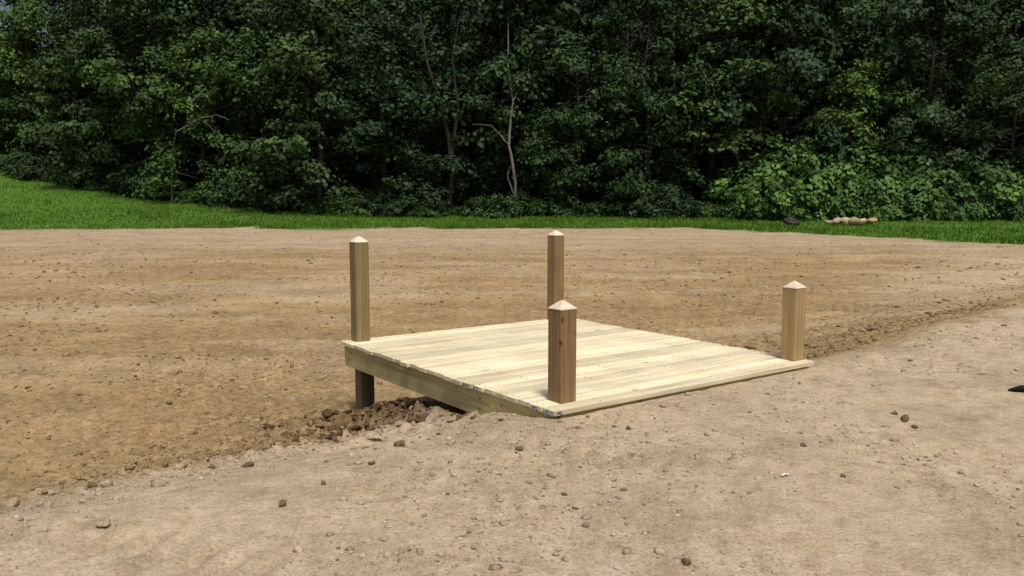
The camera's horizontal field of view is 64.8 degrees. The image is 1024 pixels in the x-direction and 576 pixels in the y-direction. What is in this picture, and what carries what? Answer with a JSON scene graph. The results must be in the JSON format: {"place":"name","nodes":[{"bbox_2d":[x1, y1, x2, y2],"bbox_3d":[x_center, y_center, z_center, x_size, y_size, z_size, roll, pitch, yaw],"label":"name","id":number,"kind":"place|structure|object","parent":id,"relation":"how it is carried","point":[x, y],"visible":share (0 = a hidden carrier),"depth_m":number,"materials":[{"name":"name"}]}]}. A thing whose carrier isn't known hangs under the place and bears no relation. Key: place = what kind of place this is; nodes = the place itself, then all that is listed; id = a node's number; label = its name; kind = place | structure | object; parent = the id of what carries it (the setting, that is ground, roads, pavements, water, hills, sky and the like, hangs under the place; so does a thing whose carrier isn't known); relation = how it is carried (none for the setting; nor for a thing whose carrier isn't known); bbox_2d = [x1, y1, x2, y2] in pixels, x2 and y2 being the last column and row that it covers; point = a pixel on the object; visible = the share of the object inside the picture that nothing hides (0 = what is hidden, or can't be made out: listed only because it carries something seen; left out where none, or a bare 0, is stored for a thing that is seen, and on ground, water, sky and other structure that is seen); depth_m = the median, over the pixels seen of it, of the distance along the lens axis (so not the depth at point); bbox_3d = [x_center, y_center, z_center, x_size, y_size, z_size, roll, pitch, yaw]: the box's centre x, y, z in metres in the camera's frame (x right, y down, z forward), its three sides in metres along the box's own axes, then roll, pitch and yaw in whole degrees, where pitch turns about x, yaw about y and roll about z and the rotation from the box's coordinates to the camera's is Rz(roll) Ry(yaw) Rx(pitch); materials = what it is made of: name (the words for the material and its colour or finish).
{"place":"outdoors","nodes":[
{"label":"outdoors","id":0,"kind":"place"},
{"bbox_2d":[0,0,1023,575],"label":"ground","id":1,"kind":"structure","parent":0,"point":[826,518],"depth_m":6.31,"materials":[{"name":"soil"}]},
{"bbox_2d":[0,150,46,178],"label":"shrub","id":2,"kind":"object","parent":1,"relation":"on","point":[7,170],"visible":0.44,"depth_m":62.21,"materials":[{"name":"green plant"}]},
{"bbox_2d":[9,152,55,180],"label":"shrub","id":3,"kind":"object","parent":1,"relation":"on","point":[25,163],"visible":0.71,"depth_m":61.36,"materials":[{"name":"green plant"}]},
{"bbox_2d":[0,0,95,165],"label":"deciduous tree","id":4,"kind":"object","parent":1,"relation":"on","point":[24,21],"visible":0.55,"depth_m":64.44,"materials":[{"name":"green plant"}]},
{"bbox_2d":[0,4,102,156],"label":"deciduous tree","id":5,"kind":"object","parent":1,"relation":"on","point":[23,117],"visible":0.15,"depth_m":68.47,"materials":[{"name":"green plant"}]},
{"bbox_2d":[0,0,130,136],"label":"deciduous tree","id":6,"kind":"object","parent":1,"relation":"on","point":[54,3],"visible":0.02,"depth_m":71.83,"materials":[{"name":"green plant"}]},
{"bbox_2d":[14,5,132,167],"bbox_3d":[-35.466,-15.992,65.799,10.735,14.224,8.371,6,8,44],"label":"deciduous tree","id":7,"kind":"object","parent":1,"relation":"on","point":[62,89],"visible":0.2,"depth_m":63.91,"materials":[{"name":"green plant"}]},
{"bbox_2d":[52,149,115,188],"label":"shrub","id":8,"kind":"object","parent":1,"relation":"on","point":[103,173],"visible":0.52,"depth_m":59.47,"materials":[{"name":"green plant"}]},
{"bbox_2d":[32,0,142,153],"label":"deciduous tree","id":9,"kind":"object","parent":1,"relation":"on","point":[114,142],"visible":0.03,"depth_m":70.28,"materials":[{"name":"green plant"}]},
{"bbox_2d":[24,0,197,186],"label":"deciduous tree","id":10,"kind":"object","parent":1,"relation":"on","point":[83,124],"visible":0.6,"depth_m":59.23,"materials":[{"name":"green plant"}]},
{"bbox_2d":[105,157,164,195],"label":"shrub","id":11,"kind":"object","parent":1,"relation":"on","point":[119,179],"visible":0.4,"depth_m":57.94,"materials":[{"name":"green plant"}]},
{"bbox_2d":[71,0,203,155],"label":"deciduous tree","id":12,"kind":"object","parent":1,"relation":"on","point":[87,92],"visible":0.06,"depth_m":63.98,"materials":[{"name":"green plant"}]},
{"bbox_2d":[66,0,224,190],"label":"deciduous tree","id":13,"kind":"object","parent":1,"relation":"on","point":[124,8],"visible":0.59,"depth_m":57.39,"materials":[{"name":"green plant"}]},
{"bbox_2d":[114,157,179,198],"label":"shrub","id":14,"kind":"object","parent":1,"relation":"on","point":[130,179],"visible":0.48,"depth_m":56.61,"materials":[{"name":"green plant"}]},
{"bbox_2d":[45,0,249,188],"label":"deciduous tree","id":15,"kind":"object","parent":1,"relation":"on","point":[185,15],"visible":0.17,"depth_m":61.56,"materials":[{"name":"green plant"}]},
{"bbox_2d":[143,177,191,199],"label":"shrub","id":16,"kind":"object","parent":1,"relation":"on","point":[182,186],"visible":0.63,"depth_m":56.67,"materials":[{"name":"green plant"}]},
{"bbox_2d":[116,0,219,115],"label":"deciduous tree","id":17,"kind":"object","parent":1,"relation":"on","point":[192,21],"visible":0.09,"depth_m":70.57,"materials":[{"name":"green plant"}]},
{"bbox_2d":[172,190,198,203],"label":"shrub","id":18,"kind":"object","parent":1,"relation":"on","point":[184,194],"visible":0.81,"depth_m":55.61,"materials":[{"name":"green plant"}]},
{"bbox_2d":[100,25,282,201],"bbox_3d":[-22.434,-11.512,57.162,12.214,13.652,9.678,-2,6,-18],"label":"deciduous tree","id":19,"kind":"object","parent":1,"relation":"on","point":[196,60],"visible":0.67,"depth_m":56.10,"materials":[{"name":"green plant"}]},
{"bbox_2d":[195,175,250,207],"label":"shrub","id":20,"kind":"object","parent":1,"relation":"on","point":[212,200],"visible":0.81,"depth_m":53.85,"materials":[{"name":"green plant"}]},
{"bbox_2d":[147,0,324,127],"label":"deciduous tree","id":21,"kind":"object","parent":1,"relation":"on","point":[212,6],"visible":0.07,"depth_m":68.68,"materials":[{"name":"green plant"}]},
{"bbox_2d":[159,0,340,186],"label":"deciduous tree","id":22,"kind":"object","parent":1,"relation":"on","point":[225,10],"visible":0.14,"depth_m":61.18,"materials":[{"name":"green plant"}]},
{"bbox_2d":[190,0,328,207],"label":"deciduous tree","id":23,"kind":"object","parent":1,"relation":"on","point":[244,38],"visible":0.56,"depth_m":55.87,"materials":[{"name":"green plant"}]},
{"bbox_2d":[255,182,311,212],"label":"shrub","id":24,"kind":"object","parent":1,"relation":"on","point":[301,203],"visible":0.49,"depth_m":52.98,"materials":[{"name":"green plant"}]},
{"bbox_2d":[299,201,322,213],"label":"shrub","id":25,"kind":"object","parent":1,"relation":"on","point":[317,206],"visible":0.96,"depth_m":52.94,"materials":[{"name":"green plant"}]},
{"bbox_2d":[216,0,431,209],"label":"deciduous tree","id":26,"kind":"object","parent":1,"relation":"on","point":[290,44],"visible":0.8,"depth_m":53.43,"materials":[{"name":"green plant"}]},
{"bbox_2d":[251,0,413,188],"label":"deciduous tree","id":27,"kind":"object","parent":1,"relation":"on","point":[329,159],"visible":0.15,"depth_m":63.27,"materials":[{"name":"green plant"}]},
{"bbox_2d":[254,0,420,163],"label":"deciduous tree","id":28,"kind":"object","parent":1,"relation":"on","point":[297,8],"visible":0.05,"depth_m":63.80,"materials":[{"name":"green plant"}]},
{"bbox_2d":[317,189,363,213],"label":"shrub","id":29,"kind":"object","parent":1,"relation":"on","point":[332,197],"visible":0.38,"depth_m":54.33,"materials":[{"name":"green plant"}]},
{"bbox_2d":[328,193,378,217],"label":"shrub","id":30,"kind":"object","parent":1,"relation":"on","point":[349,205],"visible":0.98,"depth_m":52.25,"materials":[{"name":"green plant"}]},
{"bbox_2d":[260,401,503,442],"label":"soil clumps","id":31,"kind":"object","parent":1,"relation":"on","point":[419,418],"visible":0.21,"depth_m":6.28,"materials":[{"name":"soil"}]},
{"bbox_2d":[362,190,408,217],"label":"shrub","id":32,"kind":"object","parent":1,"relation":"on","point":[375,206],"visible":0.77,"depth_m":53.45,"materials":[{"name":"green plant"}]},
{"bbox_2d":[301,0,475,215],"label":"deciduous tree","id":33,"kind":"object","parent":1,"relation":"on","point":[404,100],"visible":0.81,"depth_m":54.09,"materials":[{"name":"green plant"}]},
{"bbox_2d":[381,192,431,216],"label":"shrub","id":34,"kind":"object","parent":1,"relation":"on","point":[404,200],"visible":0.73,"depth_m":53.40,"materials":[{"name":"green plant"}]},
{"bbox_2d":[322,0,498,195],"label":"deciduous tree","id":35,"kind":"object","parent":1,"relation":"on","point":[404,6],"visible":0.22,"depth_m":61.93,"materials":[{"name":"green plant"}]},
{"bbox_2d":[358,0,463,154],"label":"deciduous tree","id":36,"kind":"object","parent":1,"relation":"on","point":[398,41],"visible":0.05,"depth_m":67.99,"materials":[{"name":"green plant"}]},
{"bbox_2d":[414,197,450,217],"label":"shrub","id":37,"kind":"object","parent":1,"relation":"on","point":[441,211],"visible":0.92,"depth_m":52.94,"materials":[{"name":"green plant"}]},
{"bbox_2d":[419,15,460,207],"bbox_3d":[-5.010,-12.092,57.066,2.915,14.024,0.468,0,6,0],"label":"bare tree","id":38,"kind":"object","parent":1,"relation":"on","point":[450,148],"visible":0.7,"depth_m":56.96,"materials":[{"name":"grey plant"}]},
{"bbox_2d":[397,28,516,211],"bbox_3d":[-3.973,-12.197,60.085,9.428,13.792,7.152,1,6,10],"label":"deciduous tree","id":39,"kind":"object","parent":1,"relation":"on","point":[458,184],"visible":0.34,"depth_m":59.53,"materials":[{"name":"green plant"}]},
{"bbox_2d":[376,0,554,207],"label":"deciduous tree","id":40,"kind":"object","parent":1,"relation":"on","point":[470,17],"visible":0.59,"depth_m":57.84,"materials":[{"name":"green plant"}]},
{"bbox_2d":[459,194,505,217],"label":"shrub","id":41,"kind":"object","parent":1,"relation":"on","point":[477,202],"visible":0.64,"depth_m":53.77,"materials":[{"name":"green plant"}]},
{"bbox_2d":[396,0,572,140],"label":"deciduous tree","id":42,"kind":"object","parent":1,"relation":"on","point":[440,25],"visible":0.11,"depth_m":65.78,"materials":[{"name":"green plant"}]},
{"bbox_2d":[473,192,531,218],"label":"shrub","id":43,"kind":"object","parent":1,"relation":"on","point":[505,201],"visible":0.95,"depth_m":53.00,"materials":[{"name":"green plant"}]},
{"bbox_2d":[473,23,532,215],"bbox_3d":[-0.272,-11.739,55.365,2.514,14.012,4.811,4,7,34],"label":"slender tree","id":44,"kind":"object","parent":1,"relation":"on","point":[512,166],"visible":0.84,"depth_m":54.56,"materials":[{"name":"grey plant"}]},
{"bbox_2d":[0,172,1023,244],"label":"grass","id":45,"kind":"structure","parent":1,"relation":"on","point":[557,221],"depth_m":46.87,"materials":[{"name":"plant"}]},
{"bbox_2d":[0,243,1023,525],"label":"dirt clods","id":46,"kind":"object","parent":1,"relation":"on","point":[234,451],"visible":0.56,"depth_m":9.11,"materials":[{"name":"soil"}]},
{"bbox_2d":[4,385,1023,565],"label":"soil lumps","id":47,"kind":"object","parent":1,"relation":"on","point":[14,502],"visible":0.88,"depth_m":4.45,"materials":[{"name":"soil"}]},
{"bbox_2d":[500,189,534,216],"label":"shrub","id":48,"kind":"object","parent":1,"relation":"on","point":[523,195],"visible":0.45,"depth_m":54.57,"materials":[{"name":"green plant"}]},
{"bbox_2d":[420,0,620,206],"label":"deciduous tree","id":49,"kind":"object","parent":1,"relation":"on","point":[498,68],"visible":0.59,"depth_m":57.54,"materials":[{"name":"green plant"}]},
{"bbox_2d":[525,196,561,215],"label":"shrub","id":50,"kind":"object","parent":1,"relation":"on","point":[538,207],"visible":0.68,"depth_m":53.89,"materials":[{"name":"green plant"}]},
{"bbox_2d":[536,188,589,216],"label":"shrub","id":51,"kind":"object","parent":1,"relation":"on","point":[574,205],"visible":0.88,"depth_m":53.50,"materials":[{"name":"green plant"}]},
{"bbox_2d":[479,0,646,145],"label":"deciduous tree","id":52,"kind":"object","parent":1,"relation":"on","point":[613,50],"visible":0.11,"depth_m":68.07,"materials":[{"name":"green plant"}]},
{"bbox_2d":[457,0,670,195],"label":"deciduous tree","id":53,"kind":"object","parent":1,"relation":"on","point":[561,8],"visible":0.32,"depth_m":58.58,"materials":[{"name":"green plant"}]},
{"bbox_2d":[499,13,639,212],"bbox_3d":[5.042,-11.847,55.959,11.689,14.307,8.370,-5,8,-42],"label":"deciduous tree","id":54,"kind":"object","parent":1,"relation":"on","point":[572,51],"visible":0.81,"depth_m":54.89,"materials":[{"name":"green plant"}]},
{"bbox_2d":[341,319,814,418],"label":"wooden deck","id":55,"kind":"structure","parent":1,"relation":"on","point":[496,368],"depth_m":6.75,"materials":[{"name":"wood"}]},
{"bbox_2d":[349,236,369,341],"bbox_3d":[-1.468,0.005,7.777,0.144,1.009,0.144,-4,7,-36],"label":"wooden post","id":56,"kind":"object","parent":55,"relation":"on","point":[359,286],"visible":1,"depth_m":7.72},
{"bbox_2d":[547,230,563,318],"bbox_3d":[0.498,-0.148,9.198,0.144,1.019,0.144,-5,8,-37],"label":"wooden post","id":57,"kind":"object","parent":55,"relation":"on","point":[555,272],"visible":0.89,"depth_m":9.14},
{"bbox_2d":[548,300,576,402],"bbox_3d":[0.336,0.418,5.410,0.144,0.679,0.144,-4,7,-36],"label":"wooden post","id":58,"kind":"object","parent":55,"relation":"on","point":[562,315],"visible":1,"depth_m":5.36,"materials":[{"name":"wood"}]},
{"bbox_2d":[781,281,806,360],"bbox_3d":[2.392,0.273,6.853,0.144,0.669,0.144,-4,7,-36],"label":"wooden post","id":59,"kind":"object","parent":55,"relation":"on","point":[793,320],"visible":1,"depth_m":6.80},
{"bbox_2d":[577,201,607,216],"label":"shrub","id":60,"kind":"object","parent":1,"relation":"on","point":[591,206],"visible":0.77,"depth_m":53.85,"materials":[{"name":"green plant"}]},
{"bbox_2d":[596,184,644,215],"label":"shrub","id":61,"kind":"object","parent":1,"relation":"on","point":[606,200],"visible":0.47,"depth_m":53.76,"materials":[{"name":"green plant"}]},
{"bbox_2d":[555,0,692,166],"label":"deciduous tree","id":62,"kind":"object","parent":1,"relation":"on","point":[670,84],"visible":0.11,"depth_m":66.76,"materials":[{"name":"green plant"}]},
{"bbox_2d":[549,0,700,209],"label":"deciduous tree","id":63,"kind":"object","parent":1,"relation":"on","point":[620,104],"visible":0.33,"depth_m":57.64,"materials":[{"name":"green plant"}]},
{"bbox_2d":[607,176,675,218],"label":"shrub","id":64,"kind":"object","parent":1,"relation":"on","point":[635,209],"visible":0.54,"depth_m":52.63,"materials":[{"name":"green plant"}]},
{"bbox_2d":[574,0,718,217],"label":"deciduous tree","id":65,"kind":"object","parent":1,"relation":"on","point":[669,33],"visible":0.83,"depth_m":53.80,"materials":[{"name":"green plant"}]},
{"bbox_2d":[641,180,709,220],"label":"shrub","id":66,"kind":"object","parent":1,"relation":"on","point":[675,200],"visible":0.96,"depth_m":51.26,"materials":[{"name":"green plant"}]},
{"bbox_2d":[616,0,766,195],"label":"deciduous tree","id":67,"kind":"object","parent":1,"relation":"on","point":[701,168],"visible":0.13,"depth_m":59.70,"materials":[{"name":"green plant"}]},
{"bbox_2d":[698,198,722,216],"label":"shrub","id":68,"kind":"object","parent":1,"relation":"on","point":[712,208],"visible":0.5,"depth_m":53.35,"materials":[{"name":"green plant"}]},
{"bbox_2d":[598,0,829,204],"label":"deciduous tree","id":69,"kind":"object","parent":1,"relation":"on","point":[734,13],"visible":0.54,"depth_m":54.53,"materials":[{"name":"green plant"}]},
{"bbox_2d":[628,0,801,121],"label":"deciduous tree","id":70,"kind":"object","parent":1,"relation":"on","point":[642,31],"visible":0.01,"depth_m":66.95,"materials":[{"name":"green plant"}]},
{"bbox_2d":[721,194,777,219],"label":"vine shrub","id":71,"kind":"object","parent":1,"relation":"on","point":[728,214],"visible":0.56,"depth_m":50.79,"materials":[{"name":"green plant"}]},
{"bbox_2d":[699,158,812,219],"bbox_3d":[16.509,-6.374,53.325,7.564,4.507,6.689,3,7,27],"label":"vine shrub","id":72,"kind":"object","parent":1,"relation":"on","point":[740,175],"visible":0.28,"depth_m":52.62,"materials":[{"name":"green plant"}]},
{"bbox_2d":[725,164,808,220],"bbox_3d":[16.609,-5.970,51.929,5.462,4.090,6.598,3,7,25],"label":"vine shrub","id":73,"kind":"object","parent":1,"relation":"on","point":[750,197],"visible":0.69,"depth_m":50.17,"materials":[{"name":"green plant"}]},
{"bbox_2d":[683,0,863,172],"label":"deciduous tree","id":74,"kind":"object","parent":1,"relation":"on","point":[790,108],"visible":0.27,"depth_m":58.32,"materials":[{"name":"green plant"}]},
{"bbox_2d":[672,0,883,184],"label":"deciduous tree","id":75,"kind":"object","parent":1,"relation":"on","point":[804,66],"visible":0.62,"depth_m":54.40,"materials":[{"name":"green plant"}]},
{"bbox_2d":[700,139,862,221],"bbox_3d":[17.994,-6.856,52.986,10.010,5.882,8.500,4,7,34],"label":"vine shrub","id":76,"kind":"object","parent":1,"relation":"on","point":[810,196],"visible":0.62,"depth_m":50.79,"materials":[{"name":"green plant"}]},
{"bbox_2d":[751,0,851,139],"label":"deciduous tree","id":77,"kind":"object","parent":1,"relation":"on","point":[827,26],"visible":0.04,"depth_m":63.87,"materials":[{"name":"green plant"}]},
{"bbox_2d":[796,174,846,219],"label":"vine shrub","id":78,"kind":"object","parent":1,"relation":"on","point":[826,200],"visible":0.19,"depth_m":50.82,"materials":[{"name":"green plant"}]},
{"bbox_2d":[800,150,867,217],"bbox_3d":[20.914,-6.736,54.096,8.234,5.121,7.522,4,7,33],"label":"vine shrub","id":79,"kind":"object","parent":1,"relation":"on","point":[831,161],"visible":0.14,"depth_m":51.80,"materials":[{"name":"green plant"}]},
{"bbox_2d":[820,196,872,218],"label":"vine shrub","id":80,"kind":"object","parent":1,"relation":"on","point":[847,209],"visible":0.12,"depth_m":50.68,"materials":[{"name":"green plant"}]},
{"bbox_2d":[824,217,877,225],"bbox_3d":[19.247,-3.799,46.096,2.978,0.573,1.177,0,6,0],"label":"rock pile","id":81,"kind":"object","parent":1,"relation":"on","point":[846,221],"visible":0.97,"depth_m":45.70,"materials":[{"name":"stone"}]},
{"bbox_2d":[787,3,918,165],"bbox_3d":[25.258,-13.515,60.071,11.225,14.906,11.988,4,7,35],"label":"deciduous tree","id":82,"kind":"object","parent":1,"relation":"on","point":[861,44],"visible":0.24,"depth_m":58.50,"materials":[{"name":"green plant"}]},
{"bbox_2d":[808,141,915,219],"bbox_3d":[22.720,-7.010,54.329,10.706,5.811,9.018,4,7,32],"label":"vine shrub","id":83,"kind":"object","parent":1,"relation":"on","point":[853,155],"visible":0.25,"depth_m":51.66,"materials":[{"name":"green plant"}]},
{"bbox_2d":[777,54,953,211],"bbox_3d":[23.250,-9.651,55.134,11.040,12.184,8.927,-2,6,-21],"label":"deciduous tree","id":84,"kind":"object","parent":1,"relation":"on","point":[850,84],"visible":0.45,"depth_m":54.18,"materials":[{"name":"green plant"}]},
{"bbox_2d":[858,197,915,221],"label":"vine shrub","id":85,"kind":"object","parent":1,"relation":"on","point":[877,215],"visible":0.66,"depth_m":49.93,"materials":[{"name":"green plant"}]},
{"bbox_2d":[845,156,930,220],"bbox_3d":[24.251,-6.216,52.105,7.574,4.524,5.891,-5,8,-39],"label":"vine shrub","id":86,"kind":"object","parent":1,"relation":"on","point":[872,201],"visible":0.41,"depth_m":50.63,"materials":[{"name":"green plant"}]},
{"bbox_2d":[809,0,993,142],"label":"deciduous tree","id":87,"kind":"object","parent":1,"relation":"on","point":[883,30],"visible":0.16,"depth_m":62.39,"materials":[{"name":"green plant"}]},
{"bbox_2d":[881,168,958,221],"bbox_3d":[25.901,-5.827,51.539,5.373,3.816,5.928,-3,7,-24],"label":"vine shrub","id":88,"kind":"object","parent":1,"relation":"on","point":[927,212],"visible":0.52,"depth_m":49.85,"materials":[{"name":"green plant"}]},
{"bbox_2d":[868,140,988,220],"bbox_3d":[26.772,-6.808,52.989,8.730,5.818,9.514,-1,6,-14],"label":"vine shrub","id":89,"kind":"object","parent":1,"relation":"on","point":[948,179],"visible":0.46,"depth_m":50.26,"materials":[{"name":"green plant"}]},
{"bbox_2d":[849,0,1008,175],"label":"deciduous tree","id":90,"kind":"object","parent":1,"relation":"on","point":[933,112],"visible":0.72,"depth_m":53.81,"materials":[{"name":"green plant"}]},
{"bbox_2d":[857,0,1023,130],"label":"deciduous tree","id":91,"kind":"object","parent":1,"relation":"on","point":[986,3],"visible":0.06,"depth_m":64.50,"materials":[{"name":"green plant"}]},
{"bbox_2d":[876,0,1013,150],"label":"deciduous tree","id":92,"kind":"object","parent":1,"relation":"on","point":[947,42],"visible":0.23,"depth_m":57.63,"materials":[{"name":"green plant"}]},
{"bbox_2d":[936,159,995,219],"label":"vine shrub","id":93,"kind":"object","parent":1,"relation":"on","point":[975,188],"visible":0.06,"depth_m":51.02,"materials":[{"name":"green plant"}]},
{"bbox_2d":[925,10,1023,201],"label":"deciduous tree","id":94,"kind":"object","parent":1,"relation":"on","point":[995,78],"visible":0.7,"depth_m":50.98,"materials":[{"name":"green plant"}]},
{"bbox_2d":[932,0,1023,158],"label":"deciduous tree","id":95,"kind":"object","parent":1,"relation":"on","point":[1018,7],"visible":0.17,"depth_m":58.51,"materials":[{"name":"green plant"}]},
{"bbox_2d":[946,192,1018,221],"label":"vine shrub","id":96,"kind":"object","parent":1,"relation":"on","point":[996,202],"visible":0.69,"depth_m":49.56,"materials":[{"name":"green plant"}]},
{"bbox_2d":[942,153,1023,219],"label":"vine shrub","id":97,"kind":"object","parent":1,"relation":"on","point":[990,179],"visible":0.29,"depth_m":49.87,"materials":[{"name":"green plant"}]},
{"bbox_2d":[972,144,1023,218],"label":"vine shrub","id":98,"kind":"object","parent":1,"relation":"on","point":[1013,175],"visible":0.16,"depth_m":51.31,"materials":[{"name":"green plant"}]},
{"bbox_2d":[983,101,1023,161],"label":"deciduous tree","id":99,"kind":"object","parent":1,"relation":"on","point":[1009,120],"visible":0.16,"depth_m":54.79,"materials":[{"name":"green plant"}]},
{"bbox_2d":[983,159,1023,219],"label":"vine shrub","id":100,"kind":"object","parent":1,"relation":"on","point":[1018,175],"visible":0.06,"depth_m":50.64,"materials":[{"name":"green plant"}]},
{"bbox_2d":[987,195,1023,221],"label":"vine shrub","id":101,"kind":"object","parent":1,"relation":"on","point":[1020,215],"visible":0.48,"depth_m":49.26,"materials":[{"name":"green plant"}]},
{"bbox_2d":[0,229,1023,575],"bbox_3d":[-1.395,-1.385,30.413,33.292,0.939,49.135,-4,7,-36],"label":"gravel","id":102,"kind":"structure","parent":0,"point":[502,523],"depth_m":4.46,"materials":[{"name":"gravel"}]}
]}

